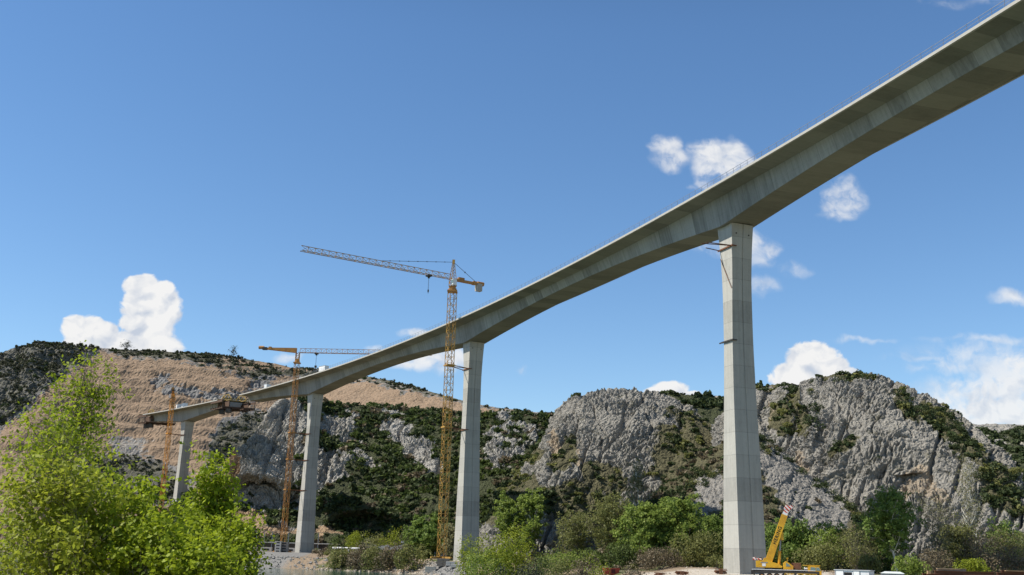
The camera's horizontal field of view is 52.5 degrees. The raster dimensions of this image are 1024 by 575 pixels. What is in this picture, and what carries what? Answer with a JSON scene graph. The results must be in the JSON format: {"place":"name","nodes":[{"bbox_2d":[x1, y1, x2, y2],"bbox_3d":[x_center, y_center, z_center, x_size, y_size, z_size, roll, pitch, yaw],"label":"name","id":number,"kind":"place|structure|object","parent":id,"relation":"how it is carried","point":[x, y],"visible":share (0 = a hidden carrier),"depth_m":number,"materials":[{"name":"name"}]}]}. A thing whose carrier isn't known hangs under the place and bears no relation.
{"place":"outdoors","nodes":[
{"label":"outdoors","id":0,"kind":"place"},
{"bbox_2d":[0,560,417,574],"bbox_3d":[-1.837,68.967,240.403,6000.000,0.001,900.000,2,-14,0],"label":"river water","id":1,"kind":"structure","parent":0,"point":[279,571],"depth_m":322.72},
{"bbox_2d":[0,343,536,543],"bbox_3d":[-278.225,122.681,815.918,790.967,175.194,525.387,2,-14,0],"label":"hill","id":2,"kind":"structure","parent":0,"point":[150,381],"depth_m":795.53,"materials":[{"name":"beige stone"}]},
{"bbox_2d":[0,340,522,503],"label":"scrub","id":3,"kind":"object","parent":2,"relation":"on","point":[54,367],"visible":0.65,"depth_m":802.38,"materials":[{"name":"green plant"}]},
{"bbox_2d":[179,397,545,551],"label":"hill","id":4,"kind":"structure","parent":0,"point":[258,459],"depth_m":549.65,"materials":[{"name":"stone"}]},
{"bbox_2d":[158,387,181,511],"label":"tower crane","id":5,"kind":"object","parent":4,"relation":"on","point":[172,397],"visible":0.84,"depth_m":580.24,"materials":[{"name":"orange paint"}]},
{"bbox_2d":[143,400,250,507],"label":"viaduct section","id":6,"kind":"object","parent":4,"relation":"on","point":[187,417],"visible":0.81,"depth_m":582.29,"materials":[{"name":"concrete"}]},
{"bbox_2d":[137,409,175,428],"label":"form traveller","id":7,"kind":"object","parent":6,"relation":"hanging from","point":[148,422],"visible":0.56,"depth_m":613.54,"materials":[{"name":"brown metal"}]},
{"bbox_2d":[210,394,255,414],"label":"form traveller","id":8,"kind":"object","parent":6,"relation":"hanging from","point":[223,408],"visible":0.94,"depth_m":550.04,"materials":[{"name":"brown metal"}]},
{"bbox_2d":[166,396,554,546],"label":"scrub","id":9,"kind":"object","parent":4,"relation":"on","point":[415,484],"visible":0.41,"depth_m":542.74,"materials":[{"name":"green plant"}]},
{"bbox_2d":[0,543,919,574],"bbox_3d":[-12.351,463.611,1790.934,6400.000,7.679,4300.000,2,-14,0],"label":"ground","id":10,"kind":"structure","parent":0,"point":[286,563],"depth_m":348.55,"materials":[{"name":"grey gravel"}]},
{"bbox_2d":[0,382,130,574],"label":"tree","id":11,"kind":"object","parent":10,"relation":"on","point":[48,444],"visible":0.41,"depth_m":20.59,"materials":[{"name":"green plant"}]},
{"bbox_2d":[0,435,136,574],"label":"bush","id":12,"kind":"object","parent":10,"relation":"on","point":[65,548],"visible":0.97,"depth_m":16.28,"materials":[{"name":"green plant"}]},
{"bbox_2d":[20,426,140,558],"bbox_3d":[-11.106,7.341,25.957,2.872,8.108,2.762,-10,-18,37],"label":"tree","id":13,"kind":"object","parent":10,"relation":"on","point":[87,462],"visible":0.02,"depth_m":26.75,"materials":[{"name":"green plant"}]},
{"bbox_2d":[29,340,135,479],"bbox_3d":[-10.115,5.406,23.238,2.110,8.490,2.133,-4,-15,21],"label":"tree","id":14,"kind":"object","parent":10,"relation":"on","point":[94,395],"visible":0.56,"depth_m":23.95,"materials":[{"name":"green plant"}]},
{"bbox_2d":[13,465,211,574],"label":"bush","id":15,"kind":"object","parent":10,"relation":"on","point":[132,510],"visible":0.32,"depth_m":17.33,"materials":[{"name":"green plant"}]},
{"bbox_2d":[83,504,217,574],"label":"bush","id":16,"kind":"object","parent":10,"relation":"on","point":[126,554],"visible":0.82,"depth_m":16.10,"materials":[{"name":"green plant"}]},
{"bbox_2d":[150,525,261,574],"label":"bush","id":17,"kind":"object","parent":10,"relation":"on","point":[206,565],"visible":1,"depth_m":15.71,"materials":[{"name":"green plant"}]},
{"bbox_2d":[175,440,259,561],"bbox_3d":[-5.819,5.378,19.416,1.745,4.947,1.872,-6,-16,26],"label":"sapling","id":18,"kind":"object","parent":10,"relation":"on","point":[213,493],"visible":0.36,"depth_m":19.47,"materials":[{"name":"green plant"}]},
{"bbox_2d":[194,489,275,574],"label":"bush","id":19,"kind":"object","parent":10,"relation":"on","point":[238,526],"visible":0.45,"depth_m":18.33,"materials":[{"name":"green plant"}]},
{"bbox_2d":[274,541,281,551],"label":"hollow block stack","id":20,"kind":"object","parent":10,"relation":"on","point":[278,544],"visible":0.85,"depth_m":451.31,"materials":[{"name":"concrete"}]},
{"bbox_2d":[234,530,329,550],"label":"steel trestle","id":21,"kind":"object","parent":10,"relation":"on","point":[316,545],"visible":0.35,"depth_m":498.88,"materials":[{"name":"metal"}]},
{"bbox_2d":[281,542,288,551],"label":"hollow block stack","id":22,"kind":"object","parent":10,"relation":"on","point":[285,547],"visible":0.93,"depth_m":452.57,"materials":[{"name":"grey concrete"}]},
{"bbox_2d":[245,555,331,568],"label":"stones","id":23,"kind":"object","parent":10,"relation":"on","point":[291,559],"visible":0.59,"depth_m":372.59,"materials":[{"name":"grey stone"}]},
{"bbox_2d":[328,536,348,550],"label":"bush","id":24,"kind":"object","parent":10,"relation":"on","point":[335,541],"visible":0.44,"depth_m":454.17,"materials":[{"name":"green plant"}]},
{"bbox_2d":[326,544,353,567],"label":"bush","id":25,"kind":"object","parent":10,"relation":"on","point":[338,561],"visible":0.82,"depth_m":360.57,"materials":[{"name":"green plant"}]},
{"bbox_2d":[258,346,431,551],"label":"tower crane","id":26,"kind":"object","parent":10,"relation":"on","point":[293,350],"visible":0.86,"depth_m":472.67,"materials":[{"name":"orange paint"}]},
{"bbox_2d":[344,541,370,568],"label":"bush","id":27,"kind":"object","parent":10,"relation":"on","point":[353,556],"visible":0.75,"depth_m":354.30,"materials":[{"name":"brown plant"}]},
{"bbox_2d":[345,530,371,549],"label":"bush","id":28,"kind":"object","parent":10,"relation":"on","point":[352,539],"visible":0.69,"depth_m":446.75,"materials":[{"name":"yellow plant"}]},
{"bbox_2d":[356,538,378,561],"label":"bush","id":29,"kind":"object","parent":10,"relation":"on","point":[370,543],"visible":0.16,"depth_m":358.89,"materials":[{"name":"green plant"}]},
{"bbox_2d":[305,567,438,574],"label":"stones","id":30,"kind":"object","parent":10,"relation":"on","point":[372,571],"visible":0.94,"depth_m":347.49,"materials":[{"name":"grey stone"}]},
{"bbox_2d":[359,544,391,569],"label":"bush","id":31,"kind":"object","parent":10,"relation":"on","point":[372,555],"visible":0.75,"depth_m":348.05,"materials":[{"name":"green plant"}]},
{"bbox_2d":[361,530,392,547],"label":"bush","id":32,"kind":"object","parent":10,"relation":"on","point":[375,540],"visible":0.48,"depth_m":445.88,"materials":[{"name":"green plant"}]},
{"bbox_2d":[372,541,408,568],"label":"bush","id":33,"kind":"object","parent":10,"relation":"on","point":[391,553],"visible":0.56,"depth_m":344.56,"materials":[{"name":"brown plant"}]},
{"bbox_2d":[300,245,483,558],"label":"tower crane","id":34,"kind":"object","parent":10,"relation":"on","point":[477,284],"visible":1,"depth_m":345.40,"materials":[{"name":"orange paint"}]},
{"bbox_2d":[377,526,408,546],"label":"bush","id":35,"kind":"object","parent":10,"relation":"on","point":[394,534],"visible":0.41,"depth_m":441.58,"materials":[{"name":"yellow plant"}]},
{"bbox_2d":[392,522,414,554],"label":"bush","id":36,"kind":"object","parent":10,"relation":"on","point":[405,540],"visible":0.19,"depth_m":386.36,"materials":[{"name":"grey plant"}]},
{"bbox_2d":[393,543,433,569],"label":"bush","id":37,"kind":"object","parent":10,"relation":"on","point":[405,558],"visible":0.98,"depth_m":338.26,"materials":[{"name":"green plant"}]},
{"bbox_2d":[393,560,436,574],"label":"stones","id":38,"kind":"object","parent":10,"relation":"on","point":[428,563],"visible":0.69,"depth_m":337.37,"materials":[{"name":"grey stone"}]},
{"bbox_2d":[402,512,446,558],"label":"tree","id":39,"kind":"object","parent":10,"relation":"on","point":[420,530],"visible":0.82,"depth_m":377.25,"materials":[{"name":"green plant"}]},
{"bbox_2d":[437,559,449,565],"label":"ballast block","id":40,"kind":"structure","parent":10,"relation":"on","point":[441,562],"depth_m":328.52,"materials":[{"name":"grey concrete"}]},
{"bbox_2d":[439,523,454,559],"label":"tree","id":41,"kind":"object","parent":10,"relation":"on","point":[450,537],"visible":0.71,"depth_m":359.87,"materials":[{"name":"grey plant"}]},
{"bbox_2d":[430,561,478,574],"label":"stones","id":42,"kind":"object","parent":10,"relation":"on","point":[445,569],"visible":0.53,"depth_m":324.09,"materials":[{"name":"grey stone"}]},
{"bbox_2d":[454,533,487,574],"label":"bush","id":43,"kind":"object","parent":10,"relation":"on","point":[465,553],"visible":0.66,"depth_m":289.81,"materials":[{"name":"green plant"}]},
{"bbox_2d":[465,544,514,574],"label":"bush","id":44,"kind":"object","parent":10,"relation":"on","point":[484,571],"visible":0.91,"depth_m":275.41,"materials":[{"name":"green plant"}]},
{"bbox_2d":[492,490,524,542],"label":"tree","id":45,"kind":"object","parent":10,"relation":"on","point":[504,520],"visible":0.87,"depth_m":361.30,"materials":[{"name":"green plant"}]},
{"bbox_2d":[474,519,544,574],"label":"bush","id":46,"kind":"object","parent":10,"relation":"on","point":[516,556],"visible":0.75,"depth_m":279.82,"materials":[{"name":"green plant"}]},
{"bbox_2d":[494,558,545,574],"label":"bush","id":47,"kind":"object","parent":10,"relation":"on","point":[534,572],"visible":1,"depth_m":217.21,"materials":[{"name":"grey plant"}]},
{"bbox_2d":[513,486,547,554],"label":"tree","id":48,"kind":"object","parent":10,"relation":"on","point":[532,507],"visible":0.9,"depth_m":359.27,"materials":[{"name":"green plant"}]},
{"bbox_2d":[524,552,555,574],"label":"bush","id":49,"kind":"object","parent":10,"relation":"on","point":[542,566],"visible":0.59,"depth_m":252.73,"materials":[{"name":"green plant"}]},
{"bbox_2d":[540,552,578,574],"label":"bush","id":50,"kind":"object","parent":10,"relation":"on","point":[557,566],"visible":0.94,"depth_m":231.05,"materials":[{"name":"green plant"}]},
{"bbox_2d":[551,509,593,565],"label":"tree","id":51,"kind":"object","parent":10,"relation":"on","point":[566,535],"visible":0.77,"depth_m":290.28,"materials":[{"name":"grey plant"}]},
{"bbox_2d":[542,548,602,570],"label":"bush","id":52,"kind":"object","parent":10,"relation":"on","point":[561,557],"visible":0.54,"depth_m":269.87,"materials":[{"name":"green plant"}]},
{"bbox_2d":[563,547,605,568],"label":"bush","id":53,"kind":"object","parent":10,"relation":"on","point":[586,554],"visible":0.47,"depth_m":270.78,"materials":[{"name":"green plant"}]},
{"bbox_2d":[569,555,601,574],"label":"bush","id":54,"kind":"object","parent":10,"relation":"on","point":[581,571],"visible":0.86,"depth_m":224.38,"materials":[{"name":"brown plant"}]},
{"bbox_2d":[584,553,609,574],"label":"bush","id":55,"kind":"object","parent":10,"relation":"on","point":[602,568],"visible":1,"depth_m":216.69,"materials":[{"name":"green plant"}]},
{"bbox_2d":[569,488,630,566],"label":"tree","id":56,"kind":"object","parent":10,"relation":"on","point":[609,509],"visible":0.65,"depth_m":281.07,"materials":[{"name":"green plant"}]},
{"bbox_2d":[603,568,619,574],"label":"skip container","id":57,"kind":"object","parent":10,"relation":"on","point":[613,571],"visible":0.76,"depth_m":237.57,"materials":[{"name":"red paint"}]},
{"bbox_2d":[604,532,639,569],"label":"bush","id":58,"kind":"object","parent":10,"relation":"on","point":[623,553],"visible":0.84,"depth_m":260.34,"materials":[{"name":"green plant"}]},
{"bbox_2d":[311,547,947,573],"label":"undergrowth","id":59,"kind":"object","parent":10,"relation":"on","point":[318,551],"visible":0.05,"depth_m":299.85,"materials":[{"name":"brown plant"}]},
{"bbox_2d":[239,0,1023,573],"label":"viaduct","id":60,"kind":"object","parent":10,"relation":"on","point":[951,76],"visible":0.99,"depth_m":220.35,"materials":[{"name":"concrete"}]},
{"bbox_2d":[621,553,646,574],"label":"bush","id":61,"kind":"object","parent":10,"relation":"on","point":[633,572],"visible":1,"depth_m":198.78,"materials":[{"name":"green plant"}]},
{"bbox_2d":[624,457,649,512],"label":"poplar","id":62,"kind":"object","parent":10,"relation":"on","point":[638,481],"visible":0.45,"depth_m":333.94,"materials":[{"name":"green plant"}]},
{"bbox_2d":[610,500,666,565],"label":"tree","id":63,"kind":"object","parent":10,"relation":"on","point":[643,532],"visible":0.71,"depth_m":271.96,"materials":[{"name":"green plant"}]},
{"bbox_2d":[635,545,682,570],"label":"bush","id":64,"kind":"object","parent":10,"relation":"on","point":[658,557],"visible":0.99,"depth_m":249.05,"materials":[{"name":"brown plant"}]},
{"bbox_2d":[633,493,714,561],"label":"tree","id":65,"kind":"object","parent":10,"relation":"on","point":[681,514],"visible":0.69,"depth_m":273.80,"materials":[{"name":"green plant"}]},
{"bbox_2d":[668,529,722,566],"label":"bush","id":66,"kind":"object","parent":10,"relation":"on","point":[687,554],"visible":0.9,"depth_m":252.44,"materials":[{"name":"green plant"}]},
{"bbox_2d":[693,511,722,566],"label":"tree","id":67,"kind":"object","parent":10,"relation":"on","point":[718,524],"visible":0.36,"depth_m":281.85,"materials":[{"name":"green plant"}]},
{"bbox_2d":[705,554,722,568],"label":"bush","id":68,"kind":"object","parent":10,"relation":"on","point":[718,562],"visible":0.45,"depth_m":239.80,"materials":[{"name":"green plant"}]},
{"bbox_2d":[766,545,790,569],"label":"bush","id":69,"kind":"object","parent":10,"relation":"on","point":[783,558],"visible":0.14,"depth_m":246.56,"materials":[{"name":"green plant"}]},
{"bbox_2d":[751,505,821,574],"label":"mobile crane","id":70,"kind":"object","parent":10,"relation":"on","point":[768,565],"visible":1,"depth_m":185.84,"materials":[{"name":"metal"}]},
{"bbox_2d":[764,516,818,569],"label":"tree","id":71,"kind":"object","parent":10,"relation":"on","point":[794,536],"visible":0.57,"depth_m":257.42,"materials":[{"name":"green plant"}]},
{"bbox_2d":[790,541,837,571],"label":"bush","id":72,"kind":"object","parent":10,"relation":"on","point":[813,556],"visible":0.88,"depth_m":231.40,"materials":[{"name":"green plant"}]},
{"bbox_2d":[798,519,856,570],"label":"tree","id":73,"kind":"object","parent":10,"relation":"on","point":[824,535],"visible":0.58,"depth_m":253.38,"materials":[{"name":"green plant"}]},
{"bbox_2d":[834,569,874,574],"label":"site cabin","id":74,"kind":"object","parent":10,"relation":"on","point":[851,572],"visible":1,"depth_m":161.38,"materials":[{"name":"white metal"}]},
{"bbox_2d":[827,518,889,569],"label":"tree","id":75,"kind":"object","parent":10,"relation":"on","point":[853,558],"visible":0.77,"depth_m":242.10,"materials":[{"name":"green plant"}]},
{"bbox_2d":[857,553,883,573],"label":"bush","id":76,"kind":"object","parent":10,"relation":"on","point":[866,562],"visible":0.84,"depth_m":214.21,"materials":[{"name":"green plant"}]},
{"bbox_2d":[852,513,904,568],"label":"tree","id":77,"kind":"object","parent":10,"relation":"on","point":[886,561],"visible":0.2,"depth_m":262.62,"materials":[{"name":"green plant"}]},
{"bbox_2d":[881,571,903,574],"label":"water tank","id":78,"kind":"object","parent":10,"relation":"on","point":[890,573],"visible":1,"depth_m":169.30,"materials":[{"name":"white plastic"}]},
{"bbox_2d":[860,484,926,571],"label":"poplar","id":79,"kind":"object","parent":10,"relation":"on","point":[891,515],"visible":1,"depth_m":239.04,"materials":[{"name":"green plant"}]},
{"bbox_2d":[891,553,932,574],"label":"bush","id":80,"kind":"object","parent":10,"relation":"on","point":[914,568],"visible":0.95,"depth_m":197.49,"materials":[{"name":"green plant"}]},
{"bbox_2d":[917,545,955,573],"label":"bush","id":81,"kind":"object","parent":10,"relation":"on","point":[930,560],"visible":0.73,"depth_m":207.86,"materials":[{"name":"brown plant"}]},
{"bbox_2d":[911,482,963,558],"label":"tree","id":82,"kind":"object","parent":10,"relation":"on","point":[938,541],"visible":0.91,"depth_m":246.78,"materials":[{"name":"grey plant"}]},
{"bbox_2d":[931,512,984,568],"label":"tree","id":83,"kind":"object","parent":10,"relation":"on","point":[965,528],"visible":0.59,"depth_m":253.01,"materials":[{"name":"green plant"}]},
{"bbox_2d":[947,452,988,549],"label":"poplar","id":84,"kind":"object","parent":10,"relation":"on","point":[974,514],"visible":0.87,"depth_m":265.43,"materials":[{"name":"grey plant"}]},
{"bbox_2d":[952,557,990,571],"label":"bush","id":85,"kind":"object","parent":10,"relation":"on","point":[971,565],"visible":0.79,"depth_m":197.69,"materials":[{"name":"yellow plant"}]},
{"bbox_2d":[922,568,1023,574],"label":"girder stack","id":86,"kind":"object","parent":10,"relation":"on","point":[946,571],"visible":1,"depth_m":166.51,"materials":[{"name":"metal"}]},
{"bbox_2d":[945,525,1018,571],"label":"tree","id":87,"kind":"object","parent":10,"relation":"on","point":[981,546],"visible":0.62,"depth_m":238.79,"materials":[{"name":"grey plant"}]},
{"bbox_2d":[975,544,1023,574],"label":"bush","id":88,"kind":"object","parent":10,"relation":"on","point":[1001,559],"visible":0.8,"depth_m":215.21,"materials":[{"name":"green plant"}]},
{"bbox_2d":[977,516,1023,572],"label":"tree","id":89,"kind":"object","parent":10,"relation":"on","point":[1003,525],"visible":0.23,"depth_m":261.21,"materials":[{"name":"green plant"}]},
{"bbox_2d":[983,523,1023,570],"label":"tree","id":90,"kind":"object","parent":10,"relation":"on","point":[1013,539],"visible":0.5,"depth_m":233.84,"materials":[{"name":"green plant"}]},
{"bbox_2d":[0,0,1023,424],"label":"sky","id":91,"kind":"structure","parent":0,"point":[167,167],"materials":[{"name":"blue"}]},
{"bbox_2d":[434,387,713,558],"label":"hill","id":92,"kind":"structure","parent":0,"point":[608,430],"depth_m":428.14,"materials":[{"name":"grey stone"}]},
{"bbox_2d":[480,392,710,535],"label":"scrub","id":93,"kind":"object","parent":92,"relation":"on","point":[547,492],"visible":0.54,"depth_m":421.67,"materials":[{"name":"green plant"}]},
{"bbox_2d":[667,394,723,425],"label":"hill","id":94,"kind":"structure","parent":0,"point":[712,413],"depth_m":544.38,"materials":[{"name":"green plant"}]},
{"bbox_2d":[660,389,723,421],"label":"scrub","id":95,"kind":"object","parent":94,"relation":"on","point":[704,400],"visible":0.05,"depth_m":553.26,"materials":[{"name":"green plant"}]},
{"bbox_2d":[592,434,883,569],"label":"hill","id":96,"kind":"structure","parent":0,"point":[782,479],"depth_m":332.22,"materials":[{"name":"grey stone"}]},
{"bbox_2d":[588,433,887,567],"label":"scrub","id":97,"kind":"object","parent":96,"relation":"on","point":[659,495],"visible":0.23,"depth_m":342.97,"materials":[{"name":"green plant"}]},
{"bbox_2d":[710,372,1023,566],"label":"hill","id":98,"kind":"structure","parent":0,"point":[909,450],"depth_m":361.82,"materials":[{"name":"grey stone"}]},
{"bbox_2d":[756,370,1023,518],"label":"scrub","id":99,"kind":"object","parent":98,"relation":"on","point":[996,501],"visible":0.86,"depth_m":365.31,"materials":[{"name":"green plant"}]},
{"bbox_2d":[972,423,1023,468],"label":"hill","id":100,"kind":"structure","parent":0,"point":[999,427],"depth_m":642.65,"materials":[{"name":"stone"}]},
{"bbox_2d":[971,424,1023,481],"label":"scrub","id":101,"kind":"object","parent":100,"relation":"on","point":[1014,433],"visible":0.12,"depth_m":613.06,"materials":[{"name":"green plant"}]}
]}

